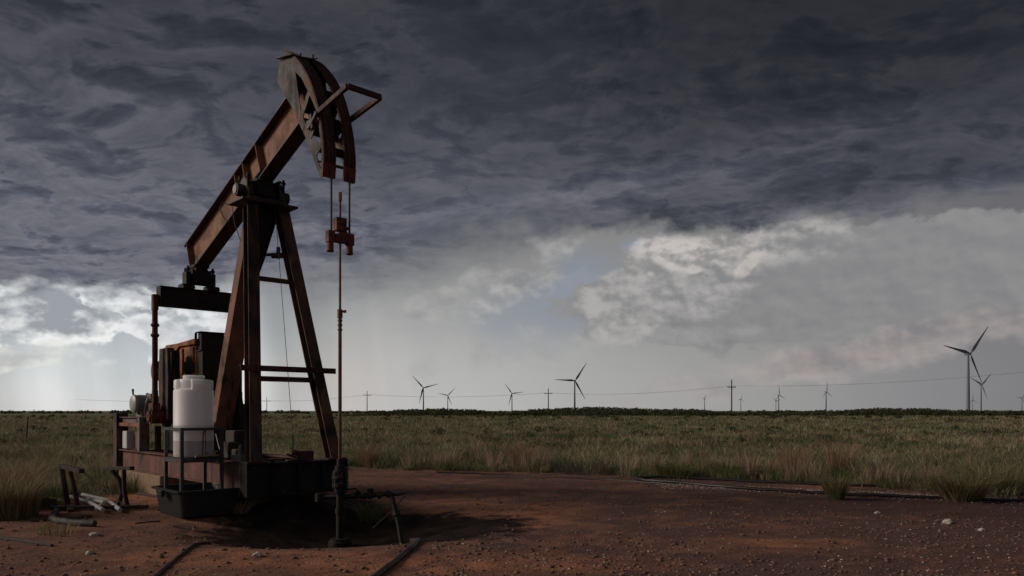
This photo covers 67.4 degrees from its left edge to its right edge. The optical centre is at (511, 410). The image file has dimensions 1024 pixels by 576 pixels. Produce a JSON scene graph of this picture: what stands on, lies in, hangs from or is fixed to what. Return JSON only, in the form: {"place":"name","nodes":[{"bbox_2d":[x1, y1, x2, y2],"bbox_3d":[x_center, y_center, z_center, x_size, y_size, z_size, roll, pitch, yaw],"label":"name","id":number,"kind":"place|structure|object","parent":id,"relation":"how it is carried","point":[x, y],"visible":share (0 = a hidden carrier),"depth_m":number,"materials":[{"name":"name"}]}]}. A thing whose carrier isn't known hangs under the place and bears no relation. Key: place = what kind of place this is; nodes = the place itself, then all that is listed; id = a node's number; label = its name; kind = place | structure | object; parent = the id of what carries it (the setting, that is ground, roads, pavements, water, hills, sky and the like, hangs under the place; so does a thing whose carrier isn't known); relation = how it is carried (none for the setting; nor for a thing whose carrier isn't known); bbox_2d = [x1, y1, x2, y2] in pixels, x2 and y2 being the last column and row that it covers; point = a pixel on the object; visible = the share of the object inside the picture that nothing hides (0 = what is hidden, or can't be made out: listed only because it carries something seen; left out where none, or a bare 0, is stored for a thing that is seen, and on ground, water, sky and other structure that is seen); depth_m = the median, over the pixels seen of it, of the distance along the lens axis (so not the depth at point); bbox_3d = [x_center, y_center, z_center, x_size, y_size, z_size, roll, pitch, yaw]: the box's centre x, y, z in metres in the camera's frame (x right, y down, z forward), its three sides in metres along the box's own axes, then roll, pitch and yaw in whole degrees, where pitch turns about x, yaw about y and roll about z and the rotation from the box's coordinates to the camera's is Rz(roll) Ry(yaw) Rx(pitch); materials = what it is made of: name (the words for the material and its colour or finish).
{"place":"outdoors","nodes":[
{"label":"outdoors","id":0,"kind":"place"},
{"bbox_2d":[0,411,1023,575],"bbox_3d":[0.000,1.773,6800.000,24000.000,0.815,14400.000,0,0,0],"label":"ground","id":1,"kind":"structure","parent":0,"point":[287,525],"depth_m":11.06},
{"bbox_2d":[0,536,53,546],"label":"wood stick","id":2,"kind":"object","parent":1,"relation":"on","point":[29,541],"visible":0.94,"depth_m":9.57,"materials":[{"name":"grey wood"}]},
{"bbox_2d":[26,416,28,441],"bbox_3d":[-23.995,0.962,38.000,0.163,1.434,0.070,0,0,0],"label":"fence post","id":3,"kind":"object","parent":1,"relation":"on","point":[27,427],"visible":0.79,"depth_m":37.98,"materials":[{"name":"brown wood"}]},
{"bbox_2d":[0,468,60,520],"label":"grass clump","id":4,"kind":"object","parent":1,"relation":"on","point":[21,503],"visible":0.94,"depth_m":11.74,"materials":[{"name":"plant"}]},
{"bbox_2d":[0,451,74,493],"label":"grass clump","id":5,"kind":"object","parent":1,"relation":"on","point":[3,468],"visible":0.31,"depth_m":13.28,"materials":[{"name":"green plant"}]},
{"bbox_2d":[42,497,56,508],"bbox_3d":[-7.883,1.571,13.093,0.210,0.200,0.140,0,0,-29],"label":"wood block","id":6,"kind":"object","parent":1,"relation":"on","point":[51,502],"depth_m":13.03,"materials":[{"name":"brown wood"}]},
{"bbox_2d":[29,517,83,536],"bbox_3d":[-6.083,1.536,10.291,0.853,0.252,0.726,0,0,43],"label":"grass clump","id":7,"kind":"object","parent":1,"relation":"on","point":[64,532],"visible":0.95,"depth_m":10.26,"materials":[{"name":"green plant"}]},
{"bbox_2d":[31,514,92,521],"bbox_3d":[-6.850,1.639,11.700,0.808,0.072,0.060,0,0,-30],"label":"wood stick","id":8,"kind":"object","parent":1,"relation":"on","point":[70,517],"visible":0.69,"depth_m":11.74,"materials":[{"name":"wood"}]},
{"bbox_2d":[49,508,96,526],"bbox_3d":[-6.754,1.611,11.568,0.382,0.119,2.055,0,0,-44],"label":"curved pipe","id":9,"kind":"object","parent":1,"relation":"on","point":[56,511],"visible":0.9,"depth_m":11.03,"materials":[{"name":"grey metal"}]},
{"bbox_2d":[69,495,104,511],"bbox_3d":[-7.254,1.570,13.119,0.124,0.104,2.163,0,0,-42],"label":"plastic pipe","id":10,"kind":"object","parent":1,"relation":"on","point":[97,506],"visible":0.82,"depth_m":12.96,"materials":[{"name":"white plastic"}]},
{"bbox_2d":[88,532,98,535],"bbox_3d":[-5.551,1.641,10.197,0.110,0.068,0.106,0,0,36],"label":"stone","id":11,"kind":"object","parent":1,"relation":"on","point":[93,534],"visible":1,"depth_m":10.16,"materials":[{"name":"beige stone"}]},
{"bbox_2d":[86,497,105,511],"bbox_3d":[-7.018,1.573,12.994,0.222,0.174,0.906,0,0,-37],"label":"plastic pipe","id":12,"kind":"object","parent":1,"relation":"on","point":[101,502],"visible":0.84,"depth_m":12.97,"materials":[{"name":"white plastic"}]},
{"bbox_2d":[49,464,147,512],"bbox_3d":[-6.958,1.307,12.773,1.815,0.783,0.757,0,0,10],"label":"pipe rack","id":13,"kind":"object","parent":1,"relation":"on","point":[122,487],"visible":0.97,"depth_m":12.97,"materials":[{"name":"metal"}]},
{"bbox_2d":[81,493,121,511],"bbox_3d":[-7.030,1.564,13.243,0.191,0.156,2.095,0,0,-44],"label":"plastic pipe","id":14,"kind":"object","parent":1,"relation":"on","point":[116,506],"visible":0.89,"depth_m":13.29,"materials":[{"name":"white plastic"}]},
{"bbox_2d":[137,492,156,497],"bbox_3d":[-6.573,1.626,14.424,1.856,0.082,0.270,0,0,45],"label":"wood stick","id":15,"kind":"object","parent":1,"relation":"on","point":[146,494],"visible":0.28,"depth_m":14.80,"materials":[{"name":"brown wood"}]},
{"bbox_2d":[135,520,159,523],"bbox_3d":[-5.425,1.656,11.425,0.024,0.028,0.355,0,0,45],"label":"wood stick","id":16,"kind":"object","parent":1,"relation":"on","point":[147,521],"visible":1,"depth_m":11.41,"materials":[{"name":"brown wood"}]},
{"bbox_2d":[119,470,199,494],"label":"concrete block","id":17,"kind":"structure","parent":1,"relation":"on","point":[147,481],"depth_m":15.28,"materials":[{"name":"beige concrete"}]},
{"bbox_2d":[113,49,381,497],"bbox_3d":[-5.159,-2.126,14.327,2.000,7.452,8.957,0,0,-43],"label":"pumpjack","id":18,"kind":"object","parent":17,"relation":"on","point":[253,197],"visible":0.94,"depth_m":13.31,"materials":[{"name":"paint"}]},
{"bbox_2d":[152,542,210,575],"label":"black pipe","id":19,"kind":"object","parent":1,"relation":"on","point":[170,563],"visible":0.94,"depth_m":8.55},
{"bbox_2d":[151,482,238,517],"bbox_3d":[-5.109,1.433,12.404,1.140,0.415,1.280,0,0,-43],"label":"plastic tub","id":20,"kind":"object","parent":1,"relation":"on","point":[193,500],"visible":0.9,"depth_m":12.03,"materials":[{"name":"black plastic"}]},
{"bbox_2d":[164,427,223,490],"bbox_3d":[-5.154,0.940,12.437,0.686,1.350,0.750,0,0,-43],"label":"tank stand","id":21,"kind":"object","parent":20,"relation":"on","point":[181,460],"visible":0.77,"depth_m":12.37,"materials":[{"name":"metal"}]},
{"bbox_2d":[173,375,218,457],"bbox_3d":[-5.115,0.083,12.396,0.614,1.323,0.727,0,0,-43],"label":"chemical tank","id":22,"kind":"object","parent":21,"relation":"on","point":[193,401],"visible":0.98,"depth_m":12.18,"materials":[{"name":"white plastic"}]},
{"bbox_2d":[231,499,260,513],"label":"grass clump","id":23,"kind":"object","parent":1,"relation":"on","point":[246,507],"visible":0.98,"depth_m":12.30,"materials":[{"name":"green plant"}]},
{"bbox_2d":[252,552,262,556],"bbox_3d":[-2.903,1.644,8.751,0.113,0.083,0.122,0,0,0],"label":"stone","id":24,"kind":"object","parent":1,"relation":"on","point":[258,554],"visible":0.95,"depth_m":8.71,"materials":[{"name":"beige stone"}]},
{"bbox_2d":[238,492,322,507],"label":"foundation block","id":25,"kind":"structure","parent":1,"relation":"on","point":[259,499],"depth_m":12.61,"materials":[{"name":"concrete"}]},
{"bbox_2d":[315,458,405,547],"bbox_3d":[-2.272,1.395,11.554,1.431,1.350,0.349,0,0,8],"label":"wellhead","id":26,"kind":"object","parent":1,"relation":"on","point":[340,482],"visible":0.95,"depth_m":11.54,"materials":[{"name":"black metal"}]},
{"bbox_2d":[348,440,386,466],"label":"grass clump","id":27,"kind":"object","parent":1,"relation":"on","point":[363,456],"visible":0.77,"depth_m":22.48,"materials":[{"name":"beige plant"}]},
{"bbox_2d":[346,499,389,522],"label":"grass clump","id":28,"kind":"object","parent":1,"relation":"on","point":[364,515],"visible":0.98,"depth_m":12.68,"materials":[{"name":"green plant"}]},
{"bbox_2d":[371,538,420,575],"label":"black pipe","id":29,"kind":"object","parent":1,"relation":"on","point":[385,568],"visible":0.97,"depth_m":8.44,"materials":[{"name":"metal"}]},
{"bbox_2d":[415,379,436,408],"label":"wind turbine","id":30,"kind":"object","parent":1,"relation":"on","point":[422,391],"visible":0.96,"depth_m":2774.69,"materials":[{"name":"grey metal"}]},
{"bbox_2d":[439,388,454,407],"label":"wind turbine","id":31,"kind":"object","parent":1,"relation":"on","point":[448,397],"visible":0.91,"depth_m":4165.52,"materials":[{"name":"grey metal"}]},
{"bbox_2d":[0,414,1023,508],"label":"prairie grass","id":32,"kind":"structure","parent":1,"relation":"on","point":[98,461],"depth_m":32.19,"materials":[{"name":"green plant"}]},
{"bbox_2d":[0,406,1023,458],"bbox_3d":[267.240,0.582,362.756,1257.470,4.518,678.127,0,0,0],"label":"scrub","id":33,"kind":"object","parent":1,"relation":"on","point":[601,412],"visible":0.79,"depth_m":240.18,"materials":[{"name":"green plant"}]},
{"bbox_2d":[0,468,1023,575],"bbox_3d":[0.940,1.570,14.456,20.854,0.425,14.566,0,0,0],"label":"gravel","id":34,"kind":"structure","parent":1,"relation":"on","point":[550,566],"depth_m":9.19,"materials":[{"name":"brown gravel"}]},
{"bbox_2d":[497,440,545,465],"bbox_3d":[0.279,1.208,21.925,1.612,0.848,1.500,0,0,0],"label":"grass clump","id":35,"kind":"object","parent":1,"relation":"on","point":[515,453],"visible":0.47,"depth_m":21.77,"materials":[{"name":"beige plant"}]},
{"bbox_2d":[436,471,675,484],"bbox_3d":[0.921,1.637,18.844,6.615,0.076,0.500,0,0,32],"label":"black pipe","id":36,"kind":"object","parent":1,"relation":"on","point":[559,477],"visible":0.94,"depth_m":18.86,"materials":[{"name":"black plastic"}]},
{"bbox_2d":[555,364,585,406],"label":"wind turbine","id":37,"kind":"object","parent":1,"relation":"on","point":[578,375],"visible":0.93,"depth_m":2116.90,"materials":[{"name":"grey metal"}]},
{"bbox_2d":[552,458,622,475],"bbox_3d":[1.896,1.470,20.353,2.269,0.388,2.265,0,0,0],"label":"grass clump","id":38,"kind":"object","parent":1,"relation":"on","point":[589,471],"visible":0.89,"depth_m":20.17,"materials":[{"name":"green plant"}]},
{"bbox_2d":[585,461,640,474],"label":"grass clump","id":39,"kind":"object","parent":1,"relation":"on","point":[604,467],"visible":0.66,"depth_m":20.02,"materials":[{"name":"green plant"}]},
{"bbox_2d":[645,459,709,476],"bbox_3d":[4.125,1.455,19.259,2.125,0.421,2.161,0,0,0],"label":"grass clump","id":40,"kind":"object","parent":1,"relation":"on","point":[670,469],"visible":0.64,"depth_m":19.07,"materials":[{"name":"green plant"}]},
{"bbox_2d":[728,380,735,412],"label":"utility pole","id":41,"kind":"object","parent":1,"relation":"on","point":[731,387],"visible":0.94,"depth_m":253.84,"materials":[{"name":"brown wood"}]},
{"bbox_2d":[74,372,1023,400],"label":"power line","id":42,"kind":"object","parent":41,"relation":"attached to","point":[632,393],"visible":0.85,"depth_m":289.53,"materials":[{"name":"metal"}]},
{"bbox_2d":[698,459,767,475],"bbox_3d":[5.483,1.420,19.207,2.232,0.461,2.313,0,0,-35],"label":"grass clump","id":43,"kind":"object","parent":1,"relation":"on","point":[719,464],"visible":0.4,"depth_m":19.18,"materials":[{"name":"plant"}]},
{"bbox_2d":[770,443,820,475],"bbox_3d":[6.977,1.153,18.826,1.437,0.958,1.517,0,0,0],"label":"grass clump","id":44,"kind":"object","parent":1,"relation":"on","point":[790,458],"visible":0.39,"depth_m":18.64,"materials":[{"name":"beige plant"}]},
{"bbox_2d":[634,476,1023,501],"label":"black pipe","id":45,"kind":"object","parent":1,"relation":"on","point":[644,478],"visible":0.78,"depth_m":16.48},
{"bbox_2d":[802,469,867,499],"bbox_3d":[6.021,1.368,14.334,1.427,0.579,1.345,0,0,-34],"label":"grass clump","id":46,"kind":"object","parent":1,"relation":"on","point":[839,491],"visible":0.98,"depth_m":14.24,"materials":[{"name":"green plant"}]},
{"bbox_2d":[815,439,866,474],"bbox_3d":[8.281,1.135,19.409,1.509,0.988,1.493,0,0,31],"label":"grass clump","id":47,"kind":"object","parent":1,"relation":"on","point":[835,459],"visible":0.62,"depth_m":19.31,"materials":[{"name":"beige plant"}]},
{"bbox_2d":[942,519,952,523],"bbox_3d":[6.380,1.629,11.251,0.136,0.096,0.127,0,0,41],"label":"stone","id":48,"kind":"object","parent":1,"relation":"on","point":[947,521],"visible":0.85,"depth_m":11.21,"materials":[{"name":"beige stone"}]},
{"bbox_2d":[879,465,1023,501],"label":"grass clump","id":49,"kind":"object","parent":1,"relation":"on","point":[948,489],"visible":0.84,"depth_m":13.92,"materials":[{"name":"plant"}]},
{"bbox_2d":[943,327,987,409],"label":"wind turbine","id":50,"kind":"object","parent":1,"relation":"on","point":[965,352],"visible":0.97,"depth_m":1119.30,"materials":[{"name":"grey metal"}]},
{"bbox_2d":[934,456,1023,495],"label":"grass clump","id":51,"kind":"object","parent":1,"relation":"on","point":[1010,472],"visible":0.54,"depth_m":15.15,"materials":[{"name":"plant"}]},
{"bbox_2d":[971,374,990,410],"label":"wind turbine","id":52,"kind":"object","parent":1,"relation":"on","point":[981,385],"visible":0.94,"depth_m":2449.70,"materials":[{"name":"grey metal"}]},
{"bbox_2d":[0,0,1023,410],"label":"sky","id":53,"kind":"structure","parent":0,"point":[766,197],"materials":[{"name":"grey"}]}
]}

